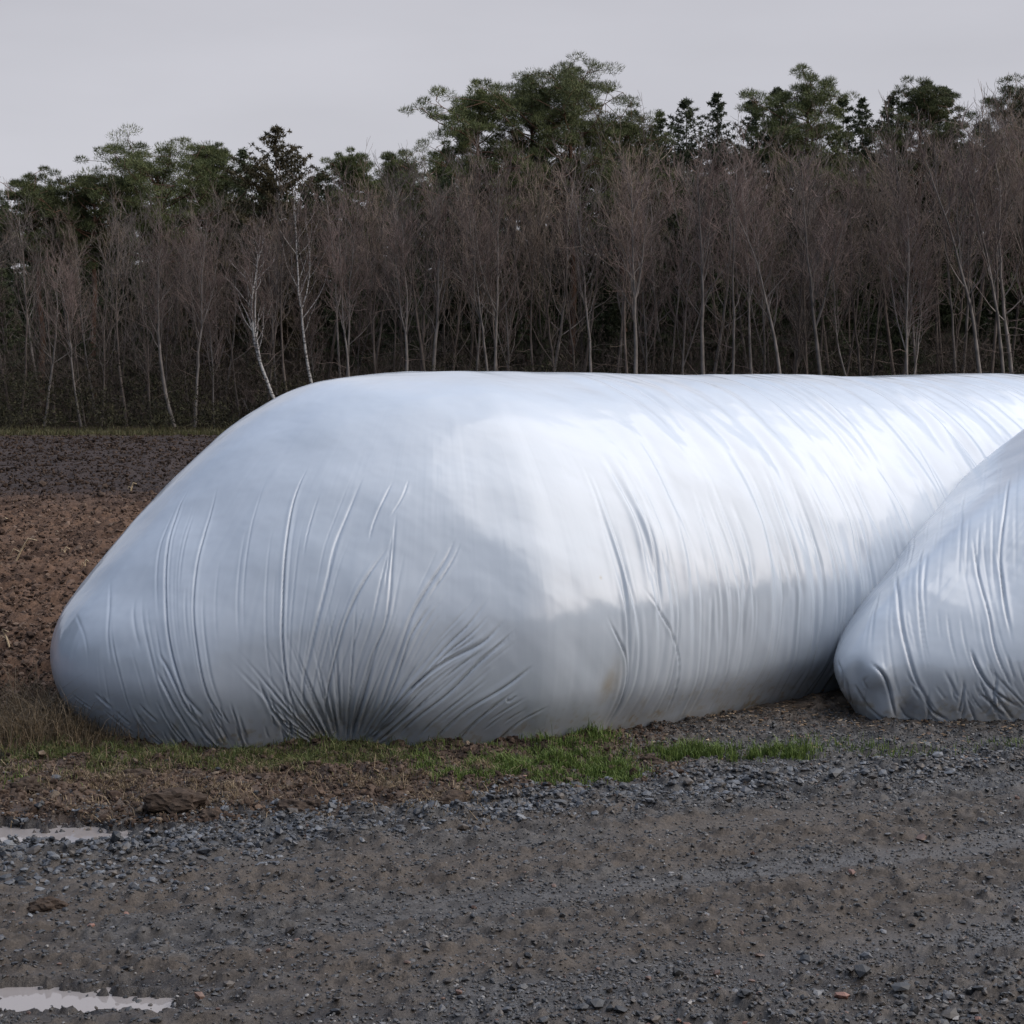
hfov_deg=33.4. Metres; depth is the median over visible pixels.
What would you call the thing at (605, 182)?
bare tree
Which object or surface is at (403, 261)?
bare tree
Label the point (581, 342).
bare tree
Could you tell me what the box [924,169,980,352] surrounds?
spruce tree
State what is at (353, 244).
bare tree
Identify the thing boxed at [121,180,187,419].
bare tree
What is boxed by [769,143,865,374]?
bare tree
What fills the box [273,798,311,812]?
soil clod
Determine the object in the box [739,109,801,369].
bare tree
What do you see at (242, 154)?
spruce tree
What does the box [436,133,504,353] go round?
bare tree
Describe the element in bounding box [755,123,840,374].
bare tree
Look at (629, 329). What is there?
bare tree
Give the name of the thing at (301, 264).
spruce tree
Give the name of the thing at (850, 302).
bare tree
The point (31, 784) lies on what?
soil clod
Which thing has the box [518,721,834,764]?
green grass
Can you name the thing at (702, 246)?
bare tree
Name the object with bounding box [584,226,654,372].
spruce tree
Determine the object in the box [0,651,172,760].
dry grass
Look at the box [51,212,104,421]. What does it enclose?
bare tree
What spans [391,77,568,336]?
pine tree
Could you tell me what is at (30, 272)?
spruce tree
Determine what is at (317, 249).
spruce tree
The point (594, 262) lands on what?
spruce tree
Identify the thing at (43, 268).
bare tree
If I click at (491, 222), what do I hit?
bare tree
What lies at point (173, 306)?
bare tree
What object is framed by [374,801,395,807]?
soil clod
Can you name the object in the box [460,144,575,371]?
bare tree
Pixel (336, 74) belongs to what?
sky
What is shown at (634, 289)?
bare tree
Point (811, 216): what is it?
spruce tree
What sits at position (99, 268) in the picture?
spruce tree
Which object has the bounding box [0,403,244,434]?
woodland ground
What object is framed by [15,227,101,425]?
bare tree
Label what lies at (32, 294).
bare tree
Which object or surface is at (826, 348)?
bare tree
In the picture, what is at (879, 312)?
bare tree
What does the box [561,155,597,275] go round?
spruce tree
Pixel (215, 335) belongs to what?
spruce tree
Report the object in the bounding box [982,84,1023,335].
bare tree
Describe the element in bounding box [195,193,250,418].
bare tree
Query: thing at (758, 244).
bare tree
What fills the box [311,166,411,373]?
bare tree
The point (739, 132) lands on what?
bare tree
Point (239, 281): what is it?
spruce tree
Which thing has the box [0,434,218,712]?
field
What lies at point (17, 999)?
puddle
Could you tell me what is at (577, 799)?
crushed stone
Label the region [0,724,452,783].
green grass
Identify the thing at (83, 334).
bare tree
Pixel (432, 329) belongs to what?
bare tree
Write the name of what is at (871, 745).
green grass
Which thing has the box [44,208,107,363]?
spruce tree
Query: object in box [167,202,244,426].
bare tree
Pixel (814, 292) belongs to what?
bare tree
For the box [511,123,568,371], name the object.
bare tree
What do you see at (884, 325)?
spruce tree
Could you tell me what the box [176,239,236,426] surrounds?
bare tree
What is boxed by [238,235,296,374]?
bare tree
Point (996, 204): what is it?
bare tree
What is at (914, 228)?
spruce tree
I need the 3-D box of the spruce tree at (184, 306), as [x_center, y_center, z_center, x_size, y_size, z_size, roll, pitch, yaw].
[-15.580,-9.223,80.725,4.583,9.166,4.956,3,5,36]
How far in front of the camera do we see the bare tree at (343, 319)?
62.76 m
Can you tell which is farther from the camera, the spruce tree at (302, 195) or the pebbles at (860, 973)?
the spruce tree at (302, 195)
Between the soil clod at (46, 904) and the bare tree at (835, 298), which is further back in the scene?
the bare tree at (835, 298)
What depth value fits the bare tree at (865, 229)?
71.66 m
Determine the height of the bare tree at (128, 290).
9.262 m
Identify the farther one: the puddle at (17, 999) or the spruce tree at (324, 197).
the spruce tree at (324, 197)
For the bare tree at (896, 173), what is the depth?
64.37 m
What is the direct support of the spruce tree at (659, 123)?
on the woodland ground at (96, 424)
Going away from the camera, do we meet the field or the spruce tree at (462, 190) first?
the field
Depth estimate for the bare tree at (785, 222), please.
71.01 m
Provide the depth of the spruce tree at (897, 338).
67.75 m
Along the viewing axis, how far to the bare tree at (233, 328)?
65.74 m
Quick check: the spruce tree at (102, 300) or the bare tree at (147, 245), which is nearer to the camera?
the bare tree at (147, 245)
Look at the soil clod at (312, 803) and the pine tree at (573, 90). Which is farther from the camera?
the pine tree at (573, 90)
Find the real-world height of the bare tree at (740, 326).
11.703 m
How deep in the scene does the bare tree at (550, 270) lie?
69.18 m
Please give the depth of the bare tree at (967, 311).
66.06 m
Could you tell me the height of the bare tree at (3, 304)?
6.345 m
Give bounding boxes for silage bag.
[50,371,1023,748]
[834,429,1023,721]
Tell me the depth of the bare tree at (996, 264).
63.23 m
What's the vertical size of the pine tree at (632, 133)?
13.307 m
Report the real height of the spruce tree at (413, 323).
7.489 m
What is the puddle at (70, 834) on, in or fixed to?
on the gravel road
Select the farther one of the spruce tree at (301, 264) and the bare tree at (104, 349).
the spruce tree at (301, 264)
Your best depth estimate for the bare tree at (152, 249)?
71.81 m
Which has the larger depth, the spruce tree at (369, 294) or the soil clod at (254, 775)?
the spruce tree at (369, 294)
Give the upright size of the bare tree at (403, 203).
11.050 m
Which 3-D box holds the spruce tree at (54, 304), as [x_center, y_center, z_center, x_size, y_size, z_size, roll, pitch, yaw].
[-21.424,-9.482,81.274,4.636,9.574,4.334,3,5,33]
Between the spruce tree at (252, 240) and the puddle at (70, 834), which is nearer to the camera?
the puddle at (70, 834)
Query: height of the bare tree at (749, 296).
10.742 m
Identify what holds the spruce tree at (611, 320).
on the woodland ground at (96, 424)
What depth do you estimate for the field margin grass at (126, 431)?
59.52 m
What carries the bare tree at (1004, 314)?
on the woodland ground at (96, 424)
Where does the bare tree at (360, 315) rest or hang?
on the woodland ground at (96, 424)
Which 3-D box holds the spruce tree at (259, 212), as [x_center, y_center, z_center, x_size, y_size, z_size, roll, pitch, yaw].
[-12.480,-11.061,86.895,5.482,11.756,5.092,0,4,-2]
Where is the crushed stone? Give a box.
[0,739,1023,940]
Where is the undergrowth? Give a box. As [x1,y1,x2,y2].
[0,350,1023,429]
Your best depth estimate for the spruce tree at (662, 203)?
79.34 m
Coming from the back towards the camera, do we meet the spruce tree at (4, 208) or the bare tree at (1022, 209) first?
the spruce tree at (4, 208)
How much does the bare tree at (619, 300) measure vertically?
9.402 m
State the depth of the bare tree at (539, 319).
69.01 m
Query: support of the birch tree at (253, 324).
on the woodland ground at (96, 424)
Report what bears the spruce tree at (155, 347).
on the woodland ground at (96, 424)
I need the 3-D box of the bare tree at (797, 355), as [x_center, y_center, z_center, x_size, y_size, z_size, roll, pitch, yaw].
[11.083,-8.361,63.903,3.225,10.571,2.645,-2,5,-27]
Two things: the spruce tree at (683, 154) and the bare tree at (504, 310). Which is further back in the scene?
the spruce tree at (683, 154)
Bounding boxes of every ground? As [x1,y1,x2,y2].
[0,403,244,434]
[0,690,1011,832]
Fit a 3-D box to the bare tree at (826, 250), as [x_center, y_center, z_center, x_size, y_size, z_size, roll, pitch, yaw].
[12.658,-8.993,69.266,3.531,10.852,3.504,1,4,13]
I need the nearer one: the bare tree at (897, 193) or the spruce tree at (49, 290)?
the bare tree at (897, 193)
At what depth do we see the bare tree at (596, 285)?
65.37 m
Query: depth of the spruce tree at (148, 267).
87.29 m
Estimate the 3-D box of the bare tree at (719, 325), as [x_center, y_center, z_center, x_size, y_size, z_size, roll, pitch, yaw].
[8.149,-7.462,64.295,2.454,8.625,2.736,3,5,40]
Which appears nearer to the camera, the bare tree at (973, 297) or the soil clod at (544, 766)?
the soil clod at (544, 766)
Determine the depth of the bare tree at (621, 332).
63.18 m
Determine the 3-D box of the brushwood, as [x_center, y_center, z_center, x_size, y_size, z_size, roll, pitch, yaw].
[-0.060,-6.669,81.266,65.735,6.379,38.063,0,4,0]
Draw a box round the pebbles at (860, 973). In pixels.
[0,767,1023,1023]
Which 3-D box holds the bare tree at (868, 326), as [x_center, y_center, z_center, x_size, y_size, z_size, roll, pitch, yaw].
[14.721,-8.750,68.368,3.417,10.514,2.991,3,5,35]
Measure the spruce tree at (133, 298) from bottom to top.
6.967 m
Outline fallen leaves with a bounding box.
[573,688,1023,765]
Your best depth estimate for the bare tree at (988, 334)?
72.08 m
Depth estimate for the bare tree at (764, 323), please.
65.92 m
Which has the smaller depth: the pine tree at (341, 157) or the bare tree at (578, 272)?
the bare tree at (578, 272)
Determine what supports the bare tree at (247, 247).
on the woodland ground at (96, 424)
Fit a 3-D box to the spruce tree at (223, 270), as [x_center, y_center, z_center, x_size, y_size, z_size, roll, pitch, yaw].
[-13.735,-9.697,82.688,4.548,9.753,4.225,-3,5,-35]
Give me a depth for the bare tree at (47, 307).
65.73 m
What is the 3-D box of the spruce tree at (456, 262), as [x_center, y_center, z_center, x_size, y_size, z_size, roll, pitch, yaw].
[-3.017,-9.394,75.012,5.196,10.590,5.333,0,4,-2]
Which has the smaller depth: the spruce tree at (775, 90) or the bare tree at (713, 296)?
the bare tree at (713, 296)
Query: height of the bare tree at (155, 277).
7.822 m
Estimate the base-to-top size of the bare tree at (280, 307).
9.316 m
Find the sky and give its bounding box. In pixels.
[0,0,1023,312]
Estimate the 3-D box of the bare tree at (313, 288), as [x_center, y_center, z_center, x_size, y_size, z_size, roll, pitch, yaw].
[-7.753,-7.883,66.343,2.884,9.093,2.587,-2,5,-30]
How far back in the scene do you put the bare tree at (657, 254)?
66.30 m
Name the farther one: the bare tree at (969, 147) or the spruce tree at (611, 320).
the spruce tree at (611, 320)
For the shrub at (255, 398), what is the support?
on the woodland ground at (96, 424)
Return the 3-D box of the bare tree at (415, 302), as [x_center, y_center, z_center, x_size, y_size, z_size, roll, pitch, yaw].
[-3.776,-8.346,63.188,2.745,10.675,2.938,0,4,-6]
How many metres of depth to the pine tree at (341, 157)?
74.71 m
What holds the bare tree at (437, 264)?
on the woodland ground at (96, 424)
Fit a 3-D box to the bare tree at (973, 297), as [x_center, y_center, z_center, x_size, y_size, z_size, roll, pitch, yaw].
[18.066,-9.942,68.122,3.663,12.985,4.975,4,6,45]
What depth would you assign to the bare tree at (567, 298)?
64.69 m
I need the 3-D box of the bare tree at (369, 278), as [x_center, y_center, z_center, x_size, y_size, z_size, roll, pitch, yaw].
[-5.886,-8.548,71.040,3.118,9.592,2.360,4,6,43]
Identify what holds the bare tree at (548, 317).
on the woodland ground at (96, 424)
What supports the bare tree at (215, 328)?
on the woodland ground at (96, 424)
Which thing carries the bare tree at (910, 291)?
on the woodland ground at (96, 424)
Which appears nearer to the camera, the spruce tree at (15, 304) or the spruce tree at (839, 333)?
the spruce tree at (839, 333)
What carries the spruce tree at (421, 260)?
on the woodland ground at (96, 424)
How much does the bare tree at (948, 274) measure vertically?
12.445 m
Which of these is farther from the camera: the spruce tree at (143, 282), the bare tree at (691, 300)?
the spruce tree at (143, 282)
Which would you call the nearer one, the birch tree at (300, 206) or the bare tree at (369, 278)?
the birch tree at (300, 206)
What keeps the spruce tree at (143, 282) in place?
on the woodland ground at (96, 424)
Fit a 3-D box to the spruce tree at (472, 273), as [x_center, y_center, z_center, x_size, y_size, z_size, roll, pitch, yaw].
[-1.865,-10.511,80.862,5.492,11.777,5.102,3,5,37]
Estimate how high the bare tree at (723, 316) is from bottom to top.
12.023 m
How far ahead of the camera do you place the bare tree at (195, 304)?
72.06 m
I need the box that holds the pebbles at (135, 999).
[1,829,172,1005]
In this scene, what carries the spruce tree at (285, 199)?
on the woodland ground at (96, 424)
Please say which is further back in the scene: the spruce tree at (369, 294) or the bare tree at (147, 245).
the spruce tree at (369, 294)
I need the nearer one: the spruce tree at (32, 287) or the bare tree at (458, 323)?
the bare tree at (458, 323)
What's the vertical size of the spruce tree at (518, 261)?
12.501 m
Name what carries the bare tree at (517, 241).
on the woodland ground at (96, 424)
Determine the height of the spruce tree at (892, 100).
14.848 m
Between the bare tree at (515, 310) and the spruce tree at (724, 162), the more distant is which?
the spruce tree at (724, 162)
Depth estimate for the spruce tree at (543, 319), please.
69.69 m
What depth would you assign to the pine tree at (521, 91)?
71.96 m
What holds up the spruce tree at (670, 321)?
on the woodland ground at (96, 424)
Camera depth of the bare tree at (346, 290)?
72.42 m
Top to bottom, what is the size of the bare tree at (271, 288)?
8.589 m
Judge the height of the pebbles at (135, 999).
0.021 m
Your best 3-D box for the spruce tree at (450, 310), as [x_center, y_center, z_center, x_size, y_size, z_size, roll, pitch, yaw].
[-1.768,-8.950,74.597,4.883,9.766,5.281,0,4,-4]
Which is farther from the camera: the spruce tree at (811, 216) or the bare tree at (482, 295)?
the spruce tree at (811, 216)
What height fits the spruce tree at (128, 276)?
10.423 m
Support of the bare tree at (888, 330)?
on the woodland ground at (96, 424)
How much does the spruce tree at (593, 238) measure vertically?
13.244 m
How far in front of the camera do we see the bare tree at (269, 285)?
65.50 m
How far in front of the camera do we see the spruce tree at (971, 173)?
86.89 m
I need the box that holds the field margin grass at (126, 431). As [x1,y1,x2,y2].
[0,423,228,435]
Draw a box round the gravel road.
[0,719,1023,1023]
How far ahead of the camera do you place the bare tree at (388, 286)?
64.89 m
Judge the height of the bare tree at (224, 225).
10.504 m
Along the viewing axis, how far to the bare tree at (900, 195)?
62.34 m
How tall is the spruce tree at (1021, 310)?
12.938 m
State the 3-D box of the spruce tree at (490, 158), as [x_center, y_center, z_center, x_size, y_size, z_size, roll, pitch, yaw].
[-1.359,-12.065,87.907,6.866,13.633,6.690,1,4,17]
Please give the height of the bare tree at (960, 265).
11.088 m
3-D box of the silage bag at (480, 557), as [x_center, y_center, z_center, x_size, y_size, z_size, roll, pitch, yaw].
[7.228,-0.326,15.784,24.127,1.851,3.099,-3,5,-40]
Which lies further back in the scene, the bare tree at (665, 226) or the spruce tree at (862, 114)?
the spruce tree at (862, 114)
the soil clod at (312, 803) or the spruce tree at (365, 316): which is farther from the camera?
the spruce tree at (365, 316)
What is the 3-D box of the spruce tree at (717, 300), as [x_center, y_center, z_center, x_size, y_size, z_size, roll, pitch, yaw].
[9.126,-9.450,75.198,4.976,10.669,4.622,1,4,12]
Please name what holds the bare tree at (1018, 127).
on the woodland ground at (96, 424)
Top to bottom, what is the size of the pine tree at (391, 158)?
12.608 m
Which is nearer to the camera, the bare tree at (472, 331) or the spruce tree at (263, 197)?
the bare tree at (472, 331)
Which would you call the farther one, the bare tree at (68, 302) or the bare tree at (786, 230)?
the bare tree at (786, 230)
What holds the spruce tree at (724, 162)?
on the woodland ground at (96, 424)
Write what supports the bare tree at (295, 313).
on the woodland ground at (96, 424)
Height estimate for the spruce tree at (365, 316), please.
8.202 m
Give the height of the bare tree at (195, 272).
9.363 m
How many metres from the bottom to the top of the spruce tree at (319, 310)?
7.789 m
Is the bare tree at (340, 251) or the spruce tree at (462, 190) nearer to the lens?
the bare tree at (340, 251)
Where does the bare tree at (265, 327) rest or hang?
on the woodland ground at (96, 424)
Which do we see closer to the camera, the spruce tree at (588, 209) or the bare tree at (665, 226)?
the bare tree at (665, 226)
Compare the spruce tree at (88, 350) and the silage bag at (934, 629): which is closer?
the silage bag at (934, 629)
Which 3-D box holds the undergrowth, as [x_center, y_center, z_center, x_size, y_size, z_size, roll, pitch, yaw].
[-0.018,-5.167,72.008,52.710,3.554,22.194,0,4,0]
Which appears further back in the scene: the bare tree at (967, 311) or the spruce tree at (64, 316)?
the spruce tree at (64, 316)
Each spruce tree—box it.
[0,203,22,305]
[0,215,62,398]
[0,225,39,355]
[0,235,30,372]
[0,267,41,420]
[0,275,49,406]
[18,244,62,357]
[28,223,86,347]
[29,221,112,409]
[37,254,115,406]
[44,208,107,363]
[56,304,118,418]
[75,225,127,372]
[82,243,130,330]
[88,244,153,399]
[98,262,152,413]
[100,227,151,392]
[114,255,201,414]
[128,233,196,392]
[131,200,191,378]
[136,254,206,406]
[141,124,419,409]
[142,222,214,402]
[168,195,201,325]
[187,147,310,398]
[189,195,228,348]
[190,270,240,409]
[196,228,236,355]
[215,252,281,405]
[220,227,287,366]
[230,284,284,413]
[232,187,284,332]
[249,187,299,340]
[279,189,299,263]
[280,166,375,388]
[285,211,331,330]
[286,180,316,330]
[287,242,335,389]
[303,238,381,381]
[310,207,334,311]
[315,230,383,371]
[327,201,389,370]
[362,200,395,368]
[364,233,429,368]
[370,187,439,354]
[374,239,439,372]
[396,179,489,368]
[415,165,460,359]
[416,147,498,311]
[425,179,527,370]
[428,220,521,368]
[429,169,519,361]
[450,164,484,273]
[475,146,510,270]
[486,167,563,370]
[498,173,585,330]
[498,209,575,370]
[504,271,565,371]
[532,192,614,371]
[533,163,599,367]
[554,153,652,368]
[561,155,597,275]
[575,251,647,373]
[582,174,618,303]
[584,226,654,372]
[607,97,756,371]
[616,188,698,373]
[627,108,688,367]
[631,156,711,316]
[632,208,724,374]
[666,178,772,371]
[671,142,692,178]
[682,91,747,369]
[694,98,809,372]
[694,140,734,232]
[707,190,794,373]
[727,214,804,373]
[731,86,837,374]
[753,178,854,375]
[760,129,800,236]
[777,143,809,237]
[781,144,835,355]
[790,191,889,374]
[793,94,878,375]
[797,273,853,375]
[829,96,901,370]
[835,92,964,373]
[852,198,926,375]
[854,252,939,375]
[892,156,950,367]
[894,187,982,373]
[895,85,1017,372]
[905,146,978,333]
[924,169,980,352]
[940,191,1023,370]
[944,126,1020,360]
[944,137,984,289]
[959,118,1010,350]
[966,275,1023,372]
[989,226,1023,373]
[1002,137,1021,351]
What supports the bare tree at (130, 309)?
on the woodland ground at (96, 424)
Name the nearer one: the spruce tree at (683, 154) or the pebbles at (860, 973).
the pebbles at (860, 973)
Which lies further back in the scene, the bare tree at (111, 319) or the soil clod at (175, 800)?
the bare tree at (111, 319)
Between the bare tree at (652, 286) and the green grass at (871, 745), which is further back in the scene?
the bare tree at (652, 286)
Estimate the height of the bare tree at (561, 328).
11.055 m
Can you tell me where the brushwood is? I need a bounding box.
[0,295,1023,425]
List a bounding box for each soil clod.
[4,776,41,793]
[26,896,68,912]
[121,768,153,776]
[141,787,208,813]
[198,808,220,820]
[244,773,265,780]
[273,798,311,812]
[302,799,321,807]
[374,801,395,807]
[434,789,470,804]
[536,763,558,771]
[637,753,663,764]
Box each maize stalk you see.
[0,629,10,650]
[9,538,36,560]
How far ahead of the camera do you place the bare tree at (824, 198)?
64.75 m
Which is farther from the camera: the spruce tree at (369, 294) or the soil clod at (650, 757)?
the spruce tree at (369, 294)
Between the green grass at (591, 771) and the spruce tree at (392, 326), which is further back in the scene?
the spruce tree at (392, 326)
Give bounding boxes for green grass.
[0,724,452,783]
[2,729,1022,792]
[392,733,666,793]
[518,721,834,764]
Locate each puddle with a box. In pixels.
[0,823,142,842]
[0,986,175,1012]
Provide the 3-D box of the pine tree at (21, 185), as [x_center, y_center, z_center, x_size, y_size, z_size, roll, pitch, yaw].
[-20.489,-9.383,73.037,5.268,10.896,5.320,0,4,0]
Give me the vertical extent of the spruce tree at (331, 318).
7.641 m
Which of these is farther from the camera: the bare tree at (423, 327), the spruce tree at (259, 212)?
the spruce tree at (259, 212)
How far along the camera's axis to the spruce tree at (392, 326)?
75.58 m
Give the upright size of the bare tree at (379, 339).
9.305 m
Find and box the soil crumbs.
[0,434,710,827]
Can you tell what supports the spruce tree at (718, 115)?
on the woodland ground at (96, 424)
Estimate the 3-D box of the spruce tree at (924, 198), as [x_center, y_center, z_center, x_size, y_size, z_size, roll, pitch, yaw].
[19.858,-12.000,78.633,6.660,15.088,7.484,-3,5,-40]
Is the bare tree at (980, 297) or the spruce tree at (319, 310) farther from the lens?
the spruce tree at (319, 310)
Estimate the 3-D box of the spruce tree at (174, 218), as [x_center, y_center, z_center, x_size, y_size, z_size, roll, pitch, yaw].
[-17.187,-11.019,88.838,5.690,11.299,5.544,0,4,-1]
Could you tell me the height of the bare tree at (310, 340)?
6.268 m
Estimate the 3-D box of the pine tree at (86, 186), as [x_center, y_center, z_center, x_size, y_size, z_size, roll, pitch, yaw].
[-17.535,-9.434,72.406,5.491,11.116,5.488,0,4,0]
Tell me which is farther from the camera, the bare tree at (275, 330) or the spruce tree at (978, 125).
the spruce tree at (978, 125)
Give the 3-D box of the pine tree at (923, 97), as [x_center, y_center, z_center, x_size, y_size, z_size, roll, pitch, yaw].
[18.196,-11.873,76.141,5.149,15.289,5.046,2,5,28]
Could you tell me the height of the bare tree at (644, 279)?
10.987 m
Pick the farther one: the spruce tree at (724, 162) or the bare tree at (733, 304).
the spruce tree at (724, 162)
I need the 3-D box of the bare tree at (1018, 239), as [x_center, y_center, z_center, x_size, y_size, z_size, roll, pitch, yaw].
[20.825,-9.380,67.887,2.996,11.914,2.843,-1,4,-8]
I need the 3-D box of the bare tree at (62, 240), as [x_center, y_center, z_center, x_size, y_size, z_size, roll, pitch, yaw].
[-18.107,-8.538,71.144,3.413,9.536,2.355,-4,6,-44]
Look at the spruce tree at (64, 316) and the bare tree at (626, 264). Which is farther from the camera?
the spruce tree at (64, 316)
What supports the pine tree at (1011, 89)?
on the woodland ground at (96, 424)
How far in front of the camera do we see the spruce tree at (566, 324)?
73.77 m
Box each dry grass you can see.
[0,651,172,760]
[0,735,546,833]
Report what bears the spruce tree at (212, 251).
on the woodland ground at (96, 424)
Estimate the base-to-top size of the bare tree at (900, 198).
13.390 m
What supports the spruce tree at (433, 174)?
on the woodland ground at (96, 424)
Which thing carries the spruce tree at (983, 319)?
on the woodland ground at (96, 424)
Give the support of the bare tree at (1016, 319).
on the woodland ground at (96, 424)
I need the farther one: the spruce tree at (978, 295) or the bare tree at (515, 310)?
the spruce tree at (978, 295)
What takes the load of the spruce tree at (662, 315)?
on the woodland ground at (96, 424)
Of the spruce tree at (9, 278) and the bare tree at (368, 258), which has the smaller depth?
the bare tree at (368, 258)
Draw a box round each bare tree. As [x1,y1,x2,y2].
[0,178,62,419]
[0,188,71,424]
[0,205,20,422]
[0,264,21,416]
[4,213,66,421]
[6,210,66,416]
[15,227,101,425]
[31,196,106,411]
[33,222,118,422]
[39,244,96,426]
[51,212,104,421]
[54,244,94,425]
[68,177,150,419]
[69,179,152,425]
[78,219,140,425]
[84,236,130,415]
[99,223,145,422]
[100,189,166,422]
[103,187,173,397]
[118,218,172,425]
[119,211,193,426]
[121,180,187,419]
[135,230,176,415]
[141,221,204,423]
[146,210,215,422]
[160,217,209,419]
[166,197,224,414]
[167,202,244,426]
[170,182,240,410]
[173,177,253,416]
[175,224,224,414]
[175,228,236,425]
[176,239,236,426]
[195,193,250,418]
[196,228,278,422]
[215,200,272,389]
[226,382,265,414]
[233,165,318,401]
[235,175,325,396]
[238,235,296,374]
[239,195,294,396]
[247,210,297,405]
[250,228,292,390]
[279,229,313,383]
[283,261,333,379]
[286,192,344,383]
[300,160,366,377]
[304,161,372,379]
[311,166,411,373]
[313,169,383,377]
[313,214,385,376]
[317,218,379,360]
[330,138,415,361]
[332,198,391,375]
[340,195,396,366]
[355,191,411,370]
[360,147,429,370]
[361,206,439,370]
[363,197,434,370]
[365,163,444,341]
[376,143,446,370]
[389,147,465,370]
[405,152,466,370]
[407,172,466,370]
[416,178,477,370]
[417,128,505,370]
[433,141,533,370]
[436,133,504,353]
[437,116,534,370]
[437,129,529,370]
[441,161,515,370]
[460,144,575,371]
[460,167,524,370]
[464,196,536,370]
[466,129,554,370]
[475,136,559,371]
[477,121,547,366]
[506,141,590,371]
[509,144,616,371]
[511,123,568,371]
[514,182,568,371]
[519,165,581,369]
[526,135,619,371]
[531,125,612,371]
[545,114,654,349]
[549,162,621,372]
[550,124,670,373]
[563,154,632,371]
[586,92,683,360]
[587,151,669,373]
[591,163,655,372]
[592,186,652,372]
[597,169,678,373]
[599,118,699,373]
[605,156,672,373]
[622,171,709,373]
[643,167,726,356]
[645,134,727,374]
[646,150,724,370]
[651,167,733,374]
[662,134,724,361]
[665,129,743,374]
[668,132,793,373]
[670,116,795,373]
[672,130,746,373]
[696,149,774,373]
[698,204,763,373]
[706,108,785,373]
[706,118,786,359]
[712,140,800,372]
[712,164,805,373]
[714,140,787,373]
[731,170,798,372]
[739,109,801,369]
[750,100,852,373]
[754,131,818,371]
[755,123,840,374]
[767,147,845,373]
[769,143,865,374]
[773,176,846,373]
[780,147,853,373]
[786,148,876,362]
[788,157,859,367]
[803,197,862,375]
[806,126,888,375]
[812,153,876,372]
[822,147,919,375]
[826,147,888,370]
[828,91,952,367]
[834,139,895,375]
[836,163,915,373]
[842,131,919,374]
[846,147,915,375]
[851,169,956,374]
[860,111,958,374]
[862,117,965,367]
[865,125,979,374]
[897,103,1003,373]
[903,120,967,371]
[906,125,1008,372]
[907,114,975,370]
[910,100,1020,372]
[915,81,1023,373]
[925,119,1012,372]
[928,90,1023,373]
[945,72,1023,372]
[947,83,1023,373]
[948,80,1022,372]
[958,74,1023,372]
[958,91,1022,367]
[980,111,1023,328]
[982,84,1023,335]
[983,185,1023,368]
[988,97,1023,363]
[1001,91,1023,234]
[1009,106,1023,256]
[1009,142,1023,283]
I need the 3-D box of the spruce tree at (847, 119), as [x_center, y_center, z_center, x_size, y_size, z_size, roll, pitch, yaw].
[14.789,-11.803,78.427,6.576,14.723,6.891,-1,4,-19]
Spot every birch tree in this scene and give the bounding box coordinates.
[209,209,283,399]
[271,164,337,383]
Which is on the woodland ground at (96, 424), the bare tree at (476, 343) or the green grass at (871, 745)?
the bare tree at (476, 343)
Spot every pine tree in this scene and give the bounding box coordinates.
[0,164,87,414]
[23,157,164,416]
[28,123,283,415]
[176,141,252,411]
[304,146,408,333]
[364,143,455,348]
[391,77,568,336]
[432,52,675,371]
[470,70,591,371]
[533,109,711,366]
[720,63,891,339]
[858,74,980,342]
[966,73,1023,371]
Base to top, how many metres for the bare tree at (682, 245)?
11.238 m
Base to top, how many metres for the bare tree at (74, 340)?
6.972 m
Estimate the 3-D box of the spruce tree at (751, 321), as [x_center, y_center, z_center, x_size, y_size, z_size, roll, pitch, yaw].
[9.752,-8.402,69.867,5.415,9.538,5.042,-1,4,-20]
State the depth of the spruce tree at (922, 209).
82.07 m
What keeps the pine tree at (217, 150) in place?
on the woodland ground at (96, 424)
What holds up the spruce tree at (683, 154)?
on the woodland ground at (96, 424)
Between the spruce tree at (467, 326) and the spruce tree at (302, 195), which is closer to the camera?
the spruce tree at (467, 326)
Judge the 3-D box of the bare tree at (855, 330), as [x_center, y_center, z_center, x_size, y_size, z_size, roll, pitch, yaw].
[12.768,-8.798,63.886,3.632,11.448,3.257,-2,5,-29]
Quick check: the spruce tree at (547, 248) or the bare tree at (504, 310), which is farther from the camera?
the spruce tree at (547, 248)
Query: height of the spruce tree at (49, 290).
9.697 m
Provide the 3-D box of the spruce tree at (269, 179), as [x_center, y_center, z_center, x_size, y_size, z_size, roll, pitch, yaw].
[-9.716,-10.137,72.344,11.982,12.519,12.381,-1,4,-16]
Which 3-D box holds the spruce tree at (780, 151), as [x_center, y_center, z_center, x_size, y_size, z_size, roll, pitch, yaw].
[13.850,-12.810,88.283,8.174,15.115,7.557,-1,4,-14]
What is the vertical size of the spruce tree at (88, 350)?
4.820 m
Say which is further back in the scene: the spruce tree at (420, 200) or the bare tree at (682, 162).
the spruce tree at (420, 200)
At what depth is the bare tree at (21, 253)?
64.33 m
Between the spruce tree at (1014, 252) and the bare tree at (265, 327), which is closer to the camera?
the bare tree at (265, 327)
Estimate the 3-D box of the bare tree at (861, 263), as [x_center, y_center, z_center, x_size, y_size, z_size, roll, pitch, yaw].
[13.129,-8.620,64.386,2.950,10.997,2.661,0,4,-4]
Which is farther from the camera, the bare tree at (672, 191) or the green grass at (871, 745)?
the bare tree at (672, 191)

